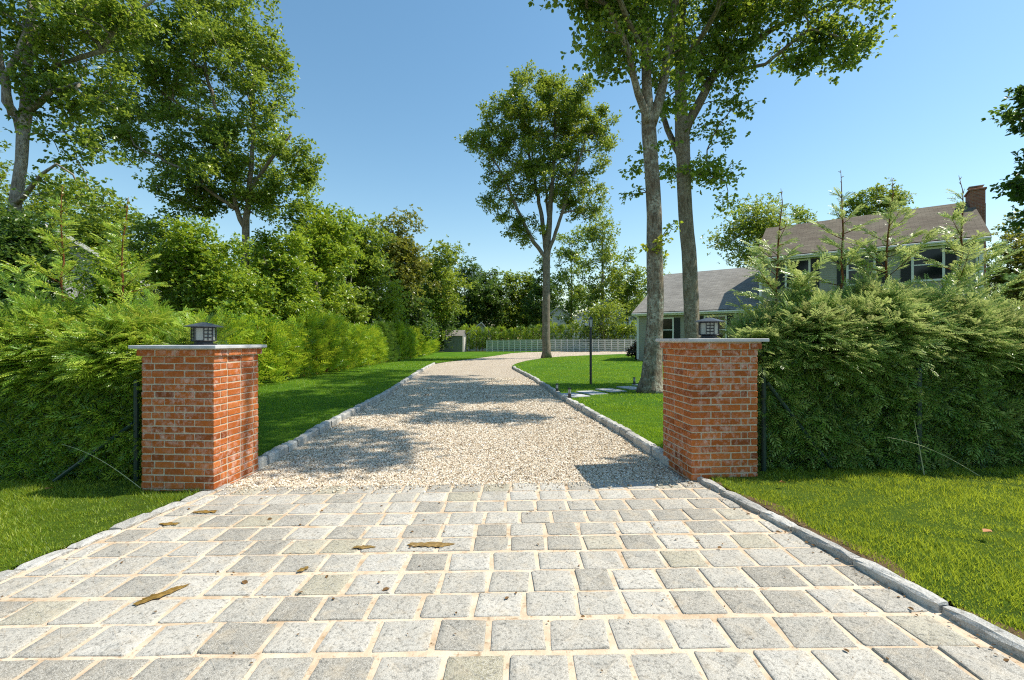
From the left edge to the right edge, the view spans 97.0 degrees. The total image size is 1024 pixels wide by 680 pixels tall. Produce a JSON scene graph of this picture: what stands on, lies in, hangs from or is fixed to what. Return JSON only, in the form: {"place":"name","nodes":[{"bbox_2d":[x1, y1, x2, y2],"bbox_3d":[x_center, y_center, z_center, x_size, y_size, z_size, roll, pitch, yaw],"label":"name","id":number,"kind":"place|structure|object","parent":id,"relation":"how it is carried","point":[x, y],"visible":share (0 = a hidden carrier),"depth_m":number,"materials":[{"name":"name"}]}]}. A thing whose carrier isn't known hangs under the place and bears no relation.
{"place":"outdoors","nodes":[
{"label":"outdoors","id":0,"kind":"place"},
{"bbox_2d":[0,469,203,571],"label":"lawn","id":1,"kind":"structure","parent":0,"point":[115,512],"depth_m":3.92,"materials":[{"name":"green plant"}]},
{"bbox_2d":[0,372,142,481],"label":"wire fence","id":2,"kind":"object","parent":1,"relation":"on","point":[136,428],"visible":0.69,"depth_m":4.70,"materials":[{"name":"black metal"}]},
{"bbox_2d":[4,351,541,469],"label":"lawn","id":3,"kind":"structure","parent":0,"point":[266,428],"depth_m":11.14,"materials":[{"name":"green plant"}]},
{"bbox_2d":[0,298,66,460],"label":"hedge conifer","id":4,"kind":"object","parent":3,"relation":"on","point":[5,306],"visible":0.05,"depth_m":5.12,"materials":[{"name":"green plant"}]},
{"bbox_2d":[0,185,107,484],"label":"hedge conifer","id":5,"kind":"object","parent":3,"relation":"on","point":[31,310],"visible":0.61,"depth_m":4.83,"materials":[{"name":"green plant"}]},
{"bbox_2d":[0,197,199,482],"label":"hedge conifer","id":6,"kind":"object","parent":3,"relation":"on","point":[126,316],"visible":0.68,"depth_m":4.76,"materials":[{"name":"green plant"}]},
{"bbox_2d":[47,308,236,480],"bbox_3d":[-3.913,0.630,5.263,1.735,2.005,1.718,0,0,0],"label":"hedge conifer","id":7,"kind":"object","parent":3,"relation":"on","point":[176,332],"visible":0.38,"depth_m":4.74,"materials":[{"name":"green plant"}]},
{"bbox_2d":[184,308,253,344],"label":"arborvitae","id":8,"kind":"object","parent":3,"relation":"on","point":[234,339],"visible":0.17,"depth_m":12.24,"materials":[{"name":"green plant"}]},
{"bbox_2d":[188,260,283,327],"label":"oak tree","id":9,"kind":"object","parent":3,"relation":"on","point":[240,295],"visible":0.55,"depth_m":15.52,"materials":[{"name":"green plant"}]},
{"bbox_2d":[213,313,269,383],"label":"arborvitae","id":10,"kind":"object","parent":3,"relation":"on","point":[254,339],"visible":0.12,"depth_m":13.55,"materials":[{"name":"green plant"}]},
{"bbox_2d":[237,311,294,384],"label":"arborvitae","id":11,"kind":"object","parent":3,"relation":"on","point":[275,335],"visible":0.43,"depth_m":14.45,"materials":[{"name":"green plant"}]},
{"bbox_2d":[255,319,308,378],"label":"arborvitae","id":12,"kind":"object","parent":3,"relation":"on","point":[295,344],"visible":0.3,"depth_m":15.56,"materials":[{"name":"green plant"}]},
{"bbox_2d":[237,225,329,323],"bbox_3d":[-10.146,-1.773,19.897,4.197,6.666,3.989,0,0,0],"label":"oak tree","id":13,"kind":"object","parent":3,"relation":"on","point":[287,300],"visible":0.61,"depth_m":19.53,"materials":[{"name":"green plant"}]},
{"bbox_2d":[269,319,318,377],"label":"arborvitae","id":14,"kind":"object","parent":3,"relation":"on","point":[305,339],"visible":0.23,"depth_m":16.77,"materials":[{"name":"green plant"}]},
{"bbox_2d":[282,313,335,375],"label":"arborvitae","id":15,"kind":"object","parent":3,"relation":"on","point":[316,332],"visible":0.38,"depth_m":17.77,"materials":[{"name":"green plant"}]},
{"bbox_2d":[290,211,335,367],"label":"sapling","id":16,"kind":"object","parent":3,"relation":"on","point":[315,242],"visible":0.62,"depth_m":22.29,"materials":[{"name":"green plant"}]},
{"bbox_2d":[270,180,364,312],"bbox_3d":[-10.011,-3.532,23.837,4.892,10.187,4.435,0,0,0],"label":"oak tree","id":17,"kind":"object","parent":3,"relation":"on","point":[326,260],"visible":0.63,"depth_m":23.36,"materials":[{"name":"green plant"}]},
{"bbox_2d":[295,308,346,373],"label":"arborvitae","id":18,"kind":"object","parent":3,"relation":"on","point":[334,332],"visible":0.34,"depth_m":18.94,"materials":[{"name":"green plant"}]},
{"bbox_2d":[309,310,355,371],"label":"arborvitae","id":19,"kind":"object","parent":3,"relation":"on","point":[344,327],"visible":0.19,"depth_m":20.24,"materials":[{"name":"green plant"}]},
{"bbox_2d":[321,320,359,369],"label":"arborvitae","id":20,"kind":"object","parent":3,"relation":"on","point":[352,335],"visible":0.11,"depth_m":21.44,"materials":[{"name":"green plant"}]},
{"bbox_2d":[323,278,375,323],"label":"oak tree","id":21,"kind":"object","parent":3,"relation":"on","point":[356,313],"visible":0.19,"depth_m":25.84,"materials":[{"name":"green plant"}]},
{"bbox_2d":[331,240,368,322],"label":"sapling","id":22,"kind":"object","parent":3,"relation":"on","point":[356,271],"visible":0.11,"depth_m":27.26,"materials":[{"name":"green plant"}]},
{"bbox_2d":[333,324,369,366],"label":"arborvitae","id":23,"kind":"object","parent":3,"relation":"on","point":[360,339],"visible":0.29,"depth_m":22.63,"materials":[{"name":"green plant"}]},
{"bbox_2d":[345,321,376,364],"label":"arborvitae","id":24,"kind":"object","parent":3,"relation":"on","point":[369,342],"visible":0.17,"depth_m":23.87,"materials":[{"name":"green plant"}]},
{"bbox_2d":[352,322,379,365],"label":"arborvitae","id":25,"kind":"object","parent":3,"relation":"on","point":[372,333],"visible":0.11,"depth_m":25.16,"materials":[{"name":"green plant"}]},
{"bbox_2d":[363,324,388,362],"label":"arborvitae","id":26,"kind":"object","parent":3,"relation":"on","point":[380,358],"visible":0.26,"depth_m":26.27,"materials":[{"name":"green plant"}]},
{"bbox_2d":[371,321,397,362],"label":"arborvitae","id":27,"kind":"object","parent":3,"relation":"on","point":[386,331],"visible":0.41,"depth_m":29.20,"materials":[{"name":"green plant"}]},
{"bbox_2d":[378,321,399,361],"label":"arborvitae","id":28,"kind":"object","parent":3,"relation":"on","point":[392,329],"visible":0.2,"depth_m":30.43,"materials":[{"name":"green plant"}]},
{"bbox_2d":[363,278,415,334],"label":"oak tree","id":29,"kind":"object","parent":3,"relation":"on","point":[389,311],"visible":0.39,"depth_m":33.70,"materials":[{"name":"green plant"}]},
{"bbox_2d":[388,320,408,360],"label":"arborvitae","id":30,"kind":"object","parent":3,"relation":"on","point":[402,342],"visible":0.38,"depth_m":32.69,"materials":[{"name":"green plant"}]},
{"bbox_2d":[393,323,415,359],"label":"arborvitae","id":31,"kind":"object","parent":3,"relation":"on","point":[410,336],"visible":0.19,"depth_m":34.17,"materials":[{"name":"green plant"}]},
{"bbox_2d":[367,204,449,318],"bbox_3d":[-10.477,-5.187,40.186,7.761,13.503,7.382,0,0,36],"label":"oak tree","id":32,"kind":"object","parent":3,"relation":"on","point":[409,266],"visible":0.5,"depth_m":39.09,"materials":[{"name":"green plant"}]},
{"bbox_2d":[391,285,442,341],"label":"conifer tree","id":33,"kind":"object","parent":3,"relation":"on","point":[419,319],"visible":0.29,"depth_m":39.34,"materials":[{"name":"green plant"}]},
{"bbox_2d":[410,325,425,357],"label":"arborvitae","id":34,"kind":"object","parent":3,"relation":"on","point":[419,336],"visible":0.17,"depth_m":38.24,"materials":[{"name":"green plant"}]},
{"bbox_2d":[415,234,476,352],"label":"oak tree","id":35,"kind":"object","parent":3,"relation":"on","point":[441,269],"visible":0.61,"depth_m":52.47,"materials":[{"name":"green plant"}]},
{"bbox_2d":[486,339,634,351],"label":"slat fence","id":36,"kind":"object","parent":3,"relation":"on","point":[497,344],"visible":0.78,"depth_m":53.85,"materials":[{"name":"white wood"}]},
{"bbox_2d":[571,293,636,349],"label":"shrub","id":37,"kind":"object","parent":3,"relation":"on","point":[595,313],"visible":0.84,"depth_m":53.19,"materials":[{"name":"green plant"}]},
{"bbox_2d":[229,351,685,488],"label":"driveway","id":38,"kind":"structure","parent":0,"point":[499,366],"depth_m":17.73,"materials":[{"name":"beige gravel"}]},
{"bbox_2d":[513,366,668,466],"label":"kerb","id":39,"kind":"structure","parent":38,"relation":"on","point":[647,446],"depth_m":7.01,"materials":[{"name":"stone"}]},
{"bbox_2d":[10,344,971,611],"bbox_3d":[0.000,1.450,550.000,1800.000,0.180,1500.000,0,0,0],"label":"ground","id":40,"kind":"structure","parent":0,"point":[442,362],"depth_m":4.29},
{"bbox_2d":[0,131,40,241],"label":"oak tree","id":41,"kind":"object","parent":40,"relation":"on","point":[3,175],"visible":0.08,"depth_m":14.46,"materials":[{"name":"green plant"}]},
{"bbox_2d":[0,177,106,306],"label":"oak tree","id":42,"kind":"object","parent":40,"relation":"on","point":[17,236],"visible":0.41,"depth_m":10.33,"materials":[{"name":"green plant"}]},
{"bbox_2d":[22,175,111,234],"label":"oak tree","id":43,"kind":"object","parent":40,"relation":"on","point":[34,206],"visible":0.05,"depth_m":29.64,"materials":[{"name":"green plant"}]},
{"bbox_2d":[0,0,172,224],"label":"oak tree","id":44,"kind":"object","parent":40,"relation":"on","point":[33,37],"visible":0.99,"depth_m":11.87,"materials":[{"name":"green plant"}]},
{"bbox_2d":[37,192,146,254],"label":"oak tree","id":45,"kind":"object","parent":40,"relation":"on","point":[86,228],"visible":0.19,"depth_m":25.62,"materials":[{"name":"green plant"}]},
{"bbox_2d":[38,229,164,305],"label":"barn","id":46,"kind":"structure","parent":40,"relation":"on","point":[77,254],"depth_m":16.27,"materials":[{"name":"grey"}]},
{"bbox_2d":[58,235,160,308],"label":"oak tree","id":47,"kind":"object","parent":40,"relation":"on","point":[99,295],"visible":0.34,"depth_m":12.18,"materials":[{"name":"green plant"}]},
{"bbox_2d":[0,483,231,581],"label":"kerb","id":48,"kind":"structure","parent":40,"relation":"on","point":[97,537],"depth_m":3.34,"materials":[{"name":"stone"}]},
{"bbox_2d":[100,208,189,308],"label":"oak tree","id":49,"kind":"object","parent":40,"relation":"on","point":[146,229],"visible":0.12,"depth_m":20.38,"materials":[{"name":"green plant"}]},
{"bbox_2d":[130,213,256,320],"bbox_3d":[-11.606,-1.484,16.389,4.308,6.092,4.360,0,0,-35],"label":"oak tree","id":50,"kind":"object","parent":40,"relation":"on","point":[198,258],"visible":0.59,"depth_m":15.87,"materials":[{"name":"green plant"}]},
{"bbox_2d":[63,0,328,267],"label":"oak tree","id":51,"kind":"object","parent":40,"relation":"on","point":[194,39],"visible":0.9,"depth_m":19.46,"materials":[{"name":"green plant"}]},
{"bbox_2d":[128,345,266,490],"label":"brick pillar","id":52,"kind":"structure","parent":40,"relation":"on","point":[200,416],"depth_m":4.38,"materials":[{"name":"red brick"}]},
{"bbox_2d":[183,322,222,344],"bbox_3d":[-3.200,-0.066,4.700,0.323,0.236,0.323,0,0,-12],"label":"pillar lantern","id":53,"kind":"object","parent":52,"relation":"on","point":[203,333],"visible":1,"depth_m":4.63,"materials":[{"name":"black metal"}]},
{"bbox_2d":[258,362,434,469],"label":"kerb","id":54,"kind":"structure","parent":40,"relation":"on","point":[272,455],"depth_m":7.08,"materials":[{"name":"stone"}]},
{"bbox_2d":[324,212,399,324],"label":"oak tree","id":55,"kind":"object","parent":40,"relation":"on","point":[375,268],"visible":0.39,"depth_m":31.33,"materials":[{"name":"green plant"}]},
{"bbox_2d":[411,299,458,347],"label":"oak tree","id":56,"kind":"object","parent":40,"relation":"on","point":[446,326],"visible":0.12,"depth_m":56.17,"materials":[{"name":"green plant"}]},
{"bbox_2d":[444,330,466,351],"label":"garden shed","id":57,"kind":"structure","parent":40,"relation":"on","point":[457,341],"depth_m":56.52,"materials":[{"name":"grey"}]},
{"bbox_2d":[446,252,501,345],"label":"oak tree","id":58,"kind":"object","parent":40,"relation":"on","point":[476,295],"visible":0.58,"depth_m":64.82,"materials":[{"name":"green plant"}]},
{"bbox_2d":[466,332,490,349],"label":"shrub","id":59,"kind":"object","parent":40,"relation":"on","point":[469,342],"visible":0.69,"depth_m":57.80,"materials":[{"name":"green plant"}]},
{"bbox_2d":[462,266,513,338],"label":"oak tree","id":60,"kind":"object","parent":40,"relation":"on","point":[495,306],"visible":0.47,"depth_m":67.23,"materials":[{"name":"green plant"}]},
{"bbox_2d":[487,267,530,349],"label":"oak tree","id":61,"kind":"object","parent":40,"relation":"on","point":[510,309],"visible":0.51,"depth_m":69.03,"materials":[{"name":"green plant"}]},
{"bbox_2d":[508,268,553,347],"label":"oak tree","id":62,"kind":"object","parent":40,"relation":"on","point":[526,289],"visible":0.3,"depth_m":70.97,"materials":[{"name":"green plant"}]},
{"bbox_2d":[520,254,563,349],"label":"oak tree","id":63,"kind":"object","parent":40,"relation":"on","point":[538,296],"visible":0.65,"depth_m":65.40,"materials":[{"name":"green plant"}]},
{"bbox_2d":[453,281,646,345],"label":"woods","id":64,"kind":"object","parent":40,"relation":"on","point":[577,306],"visible":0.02,"depth_m":92.01,"materials":[{"name":"green plant"}]},
{"bbox_2d":[550,306,574,347],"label":"neighbour house","id":65,"kind":"structure","parent":40,"relation":"on","point":[554,318],"depth_m":80.00,"materials":[{"name":"grey"}]},
{"bbox_2d":[542,224,597,345],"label":"oak tree","id":66,"kind":"object","parent":40,"relation":"on","point":[571,255],"visible":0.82,"depth_m":69.69,"materials":[{"name":"green plant"}]},
{"bbox_2d":[574,305,636,345],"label":"neighbour house","id":67,"kind":"structure","parent":40,"relation":"on","point":[580,318],"depth_m":84.00,"materials":[{"name":"grey"}]},
{"bbox_2d":[573,204,641,347],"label":"oak tree","id":68,"kind":"object","parent":40,"relation":"on","point":[605,254],"visible":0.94,"depth_m":61.47,"materials":[{"name":"green plant"}]},
{"bbox_2d":[604,246,646,347],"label":"oak tree","id":69,"kind":"object","parent":40,"relation":"on","point":[633,288],"visible":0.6,"depth_m":65.22,"materials":[{"name":"green plant"}]},
{"bbox_2d":[656,339,768,481],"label":"brick pillar","id":70,"kind":"structure","parent":40,"relation":"on","point":[710,405],"depth_m":4.45,"materials":[{"name":"red brick"}]},
{"bbox_2d":[693,318,724,338],"bbox_3d":[2.060,-0.124,4.740,0.301,0.220,0.301,0,0,-30],"label":"pillar lantern","id":71,"kind":"object","parent":70,"relation":"on","point":[708,328],"visible":1,"depth_m":4.67,"materials":[{"name":"black metal"}]},
{"bbox_2d":[701,192,804,267],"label":"oak tree","id":72,"kind":"object","parent":40,"relation":"on","point":[755,226],"visible":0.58,"depth_m":44.42,"materials":[{"name":"green plant"}]},
{"bbox_2d":[790,205,816,223],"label":"oak tree","id":73,"kind":"object","parent":40,"relation":"on","point":[801,215],"visible":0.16,"depth_m":47.24,"materials":[{"name":"green plant"}]},
{"bbox_2d":[697,477,1023,659],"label":"kerb","id":74,"kind":"structure","parent":40,"relation":"on","point":[991,633],"depth_m":2.52,"materials":[{"name":"stone"}]},
{"bbox_2d":[832,187,888,219],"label":"oak tree","id":75,"kind":"object","parent":40,"relation":"on","point":[853,203],"visible":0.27,"depth_m":43.26,"materials":[{"name":"green plant"}]},
{"bbox_2d":[862,177,918,215],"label":"oak tree","id":76,"kind":"object","parent":40,"relation":"on","point":[881,189],"visible":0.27,"depth_m":43.02,"materials":[{"name":"green plant"}]},
{"bbox_2d":[986,210,1023,305],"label":"oak tree","id":77,"kind":"object","parent":40,"relation":"on","point":[1018,238],"visible":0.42,"depth_m":25.87,"materials":[{"name":"green plant"}]},
{"bbox_2d":[0,479,1023,679],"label":"paved apron","id":78,"kind":"object","parent":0,"point":[230,636],"visible":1,"depth_m":2.46,"materials":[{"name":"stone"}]},
{"bbox_2d":[133,583,189,605],"bbox_3d":[-1.965,1.427,2.551,0.078,0.002,0.272,0,0,42],"label":"fallen leaf","id":79,"kind":"object","parent":78,"relation":"on","point":[158,595],"visible":1,"depth_m":2.54,"materials":[{"name":"brown plant"}]},
{"bbox_2d":[407,542,454,546],"bbox_3d":[-0.558,1.407,3.119,0.329,0.002,0.085,0,0,0],"label":"fallen leaf","id":80,"kind":"object","parent":78,"relation":"on","point":[430,544],"visible":1,"depth_m":3.11,"materials":[{"name":"brown plant"}]},
{"bbox_2d":[214,479,696,498],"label":"gravel","id":81,"kind":"structure","parent":78,"relation":"on","point":[430,486],"depth_m":4.37,"materials":[{"name":"beige gravel"}]},
{"bbox_2d":[1,482,1015,678],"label":"leaf litter","id":82,"kind":"object","parent":78,"relation":"on","point":[506,597],"visible":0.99,"depth_m":2.63,"materials":[{"name":"brown plant"}]},
{"bbox_2d":[0,0,1023,339],"label":"sky","id":83,"kind":"structure","parent":0,"point":[386,90],"materials":[{"name":"blue"}]},
{"bbox_2d":[512,354,1003,460],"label":"lawn","id":84,"kind":"structure","parent":0,"point":[529,365],"depth_m":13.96,"materials":[{"name":"green plant"}]},
{"bbox_2d":[454,59,622,357],"bbox_3d":[2.127,-9.788,35.078,13.079,22.335,7.100,0,0,0],"label":"oak tree","id":85,"kind":"object","parent":84,"relation":"on","point":[565,105],"visible":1,"depth_m":34.36,"materials":[{"name":"green plant"}]},
{"bbox_2d":[588,316,592,383],"bbox_3d":[2.197,0.323,13.400,0.394,2.080,0.127,0,0,0],"label":"lamp post","id":86,"kind":"object","parent":84,"relation":"on","point":[590,319],"visible":0.95,"depth_m":13.37,"materials":[{"name":"black metal"}]},
{"bbox_2d":[528,0,708,393],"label":"oak tree","id":87,"kind":"object","parent":84,"relation":"on","point":[620,24],"visible":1,"depth_m":11.13,"materials":[{"name":"green plant"}]},
{"bbox_2d":[619,183,645,204],"bbox_3d":[3.030,-3.633,11.308,0.683,0.490,0.515,0,0,0],"label":"leafy shoot","id":88,"kind":"object","parent":87,"relation":"attached to","point":[624,194],"visible":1,"depth_m":11.30,"materials":[{"name":"green plant"}]},
{"bbox_2d":[639,233,673,255],"bbox_3d":[3.528,-2.303,11.036,0.869,0.565,0.398,0,0,0],"label":"leafy shoot","id":89,"kind":"object","parent":87,"relation":"attached to","point":[658,244],"visible":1,"depth_m":11.00,"materials":[{"name":"green plant"}]},
{"bbox_2d":[628,0,898,338],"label":"oak tree","id":90,"kind":"object","parent":84,"relation":"on","point":[731,16],"visible":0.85,"depth_m":13.31,"materials":[{"name":"green plant"}]},
{"bbox_2d":[707,192,891,470],"bbox_3d":[3.092,-0.137,5.161,1.686,3.258,1.727,0,0,0],"label":"hedge conifer","id":91,"kind":"object","parent":84,"relation":"on","point":[776,328],"visible":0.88,"depth_m":4.71,"materials":[{"name":"green plant"}]},
{"bbox_2d":[631,184,991,360],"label":"house","id":92,"kind":"structure","parent":84,"relation":"on","point":[716,294],"depth_m":23.33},
{"bbox_2d":[663,317,673,338],"bbox_3d":[9.316,-0.614,27.661,1.130,1.530,0.090,0,0,37],"label":"window","id":93,"kind":"structure","parent":92,"relation":"in","point":[668,322],"depth_m":27.53,"materials":[{"name":"clear glass"}]},
{"bbox_2d":[785,258,810,289],"bbox_3d":[14.802,-3.414,23.472,1.130,1.530,0.090,0,0,37],"label":"window","id":94,"kind":"structure","parent":92,"relation":"in","point":[803,264],"depth_m":23.41,"materials":[{"name":"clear glass"}]},
{"bbox_2d":[846,252,875,285],"bbox_3d":[16.870,-3.414,21.897,1.130,1.530,0.090,0,0,37],"label":"window","id":95,"kind":"structure","parent":92,"relation":"in","point":[850,271],"depth_m":22.05,"materials":[{"name":"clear glass"}]},
{"bbox_2d":[911,246,944,281],"bbox_3d":[18.780,-3.414,20.443,1.130,1.530,0.090,0,0,37],"label":"window","id":96,"kind":"structure","parent":92,"relation":"in","point":[919,268],"depth_m":20.42,"materials":[{"name":"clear glass"}]},
{"bbox_2d":[753,171,969,470],"bbox_3d":[3.783,-0.224,5.138,1.778,3.485,1.733,0,0,0],"label":"hedge conifer","id":97,"kind":"object","parent":84,"relation":"on","point":[870,409],"visible":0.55,"depth_m":4.69,"materials":[{"name":"green plant"}]},
{"bbox_2d":[842,179,1023,472],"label":"hedge conifer","id":98,"kind":"object","parent":84,"relation":"on","point":[942,413],"visible":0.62,"depth_m":4.68,"materials":[{"name":"green plant"}]},
{"bbox_2d":[898,177,1023,469],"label":"hedge conifer","id":99,"kind":"object","parent":84,"relation":"on","point":[1009,414],"visible":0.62,"depth_m":4.75,"materials":[{"name":"green plant"}]},
{"bbox_2d":[942,283,1023,455],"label":"hedge conifer","id":100,"kind":"object","parent":84,"relation":"on","point":[1018,304],"visible":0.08,"depth_m":4.97,"materials":[{"name":"green plant"}]},
{"bbox_2d":[981,84,1023,232],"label":"maple tree","id":101,"kind":"object","parent":84,"relation":"on","point":[1015,185],"visible":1,"depth_m":12.51,"materials":[{"name":"green plant"}]},
{"bbox_2d":[709,458,1023,636],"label":"lawn","id":102,"kind":"structure","parent":0,"point":[898,510],"depth_m":3.50,"materials":[{"name":"green plant"}]},
{"bbox_2d":[716,482,1023,639],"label":"soil strip","id":103,"kind":"object","parent":102,"relation":"on","point":[879,562],"visible":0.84,"depth_m":2.92,"materials":[{"name":"brown soil"}]},
{"bbox_2d":[757,360,1023,471],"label":"wire fence","id":104,"kind":"object","parent":102,"relation":"on","point":[763,429],"visible":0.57,"depth_m":4.65,"materials":[{"name":"black metal"}]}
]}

